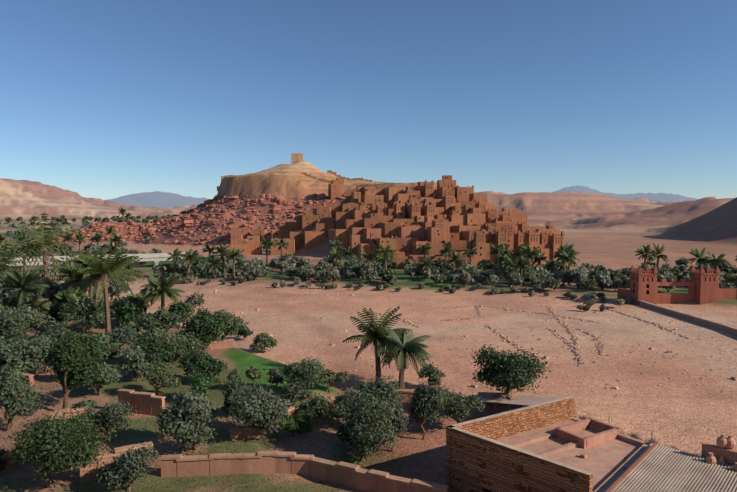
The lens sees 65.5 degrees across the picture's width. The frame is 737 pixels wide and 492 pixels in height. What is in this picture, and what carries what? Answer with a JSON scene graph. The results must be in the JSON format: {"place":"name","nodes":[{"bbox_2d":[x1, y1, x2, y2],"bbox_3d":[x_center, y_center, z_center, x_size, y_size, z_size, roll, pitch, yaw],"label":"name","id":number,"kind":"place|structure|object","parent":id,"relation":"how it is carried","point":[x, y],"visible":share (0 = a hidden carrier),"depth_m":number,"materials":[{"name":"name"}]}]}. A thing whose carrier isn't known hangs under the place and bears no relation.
{"place":"outdoors","nodes":[
{"label":"outdoors","id":0,"kind":"place"},
{"bbox_2d":[45,160,498,260],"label":"hill terrain","id":1,"kind":"structure","parent":0,"point":[285,178],"depth_m":362.07,"materials":[{"name":"brown stone"}]},
{"bbox_2d":[0,178,736,491],"bbox_3d":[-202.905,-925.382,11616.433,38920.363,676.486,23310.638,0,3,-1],"label":"ground sheet","id":2,"kind":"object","parent":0,"point":[680,411],"visible":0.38,"depth_m":96.25,"materials":[{"name":"brown sand"}]},
{"bbox_2d":[6,252,194,266],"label":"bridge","id":3,"kind":"structure","parent":2,"relation":"on","point":[155,258],"depth_m":214.31,"materials":[{"name":"concrete"}]},
{"bbox_2d":[52,193,345,244],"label":"hill boulders","id":4,"kind":"object","parent":2,"relation":"on","point":[151,230],"visible":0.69,"depth_m":355.34,"materials":[{"name":"brown stone"}]},
{"bbox_2d":[0,339,448,491],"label":"garden walls","id":5,"kind":"structure","parent":2,"relation":"on","point":[350,475],"depth_m":45.52,"materials":[{"name":"brown brick"}]},
{"bbox_2d":[0,213,550,491],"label":"garden trees","id":6,"kind":"object","parent":2,"relation":"on","point":[372,414],"visible":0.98,"depth_m":62.06,"materials":[{"name":"green plant"}]},
{"bbox_2d":[0,207,736,311],"bbox_3d":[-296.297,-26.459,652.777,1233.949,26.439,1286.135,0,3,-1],"label":"tree belt","id":7,"kind":"object","parent":2,"relation":"on","point":[551,273],"visible":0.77,"depth_m":176.17,"materials":[{"name":"green plant"}]},
{"bbox_2d":[199,153,564,268],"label":"fortified village","id":8,"kind":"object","parent":2,"relation":"on","point":[410,219],"visible":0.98,"depth_m":257.83,"materials":[{"name":"brown brick"}]},
{"bbox_2d":[155,285,736,395],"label":"stones","id":9,"kind":"object","parent":2,"relation":"on","point":[579,356],"visible":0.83,"depth_m":102.31,"materials":[{"name":"brown stone"}]},
{"bbox_2d":[479,395,559,405],"bbox_3d":[15.197,16.173,57.153,4.000,3.587,9.348,-2,4,-35],"label":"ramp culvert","id":10,"kind":"object","parent":2,"relation":"on","point":[526,400],"visible":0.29,"depth_m":56.79,"materials":[{"name":"concrete"}]},
{"bbox_2d":[446,396,652,491],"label":"stone house","id":11,"kind":"structure","parent":2,"relation":"on","point":[556,445],"depth_m":43.06,"materials":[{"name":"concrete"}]},
{"bbox_2d":[605,441,736,491],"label":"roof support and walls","id":12,"kind":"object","parent":2,"relation":"on","point":[729,456],"visible":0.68,"depth_m":41.24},
{"bbox_2d":[611,444,736,491],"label":"corrugated roof","id":13,"kind":"structure","parent":12,"relation":"on","point":[659,468],"depth_m":38.91,"materials":[{"name":"grey metal"}]},
{"bbox_2d":[705,433,736,470],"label":"clay pots","id":14,"kind":"object","parent":12,"relation":"on","point":[723,442],"visible":0.85,"depth_m":41.16,"materials":[{"name":"brown ceramic"}]},
{"bbox_2d":[617,265,736,335],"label":"gate and walls","id":15,"kind":"structure","parent":2,"relation":"on","point":[703,286],"depth_m":133.79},
{"bbox_2d":[0,0,736,199],"label":"sky","id":16,"kind":"structure","parent":0,"point":[101,99],"materials":[{"name":"blue"}]}
]}

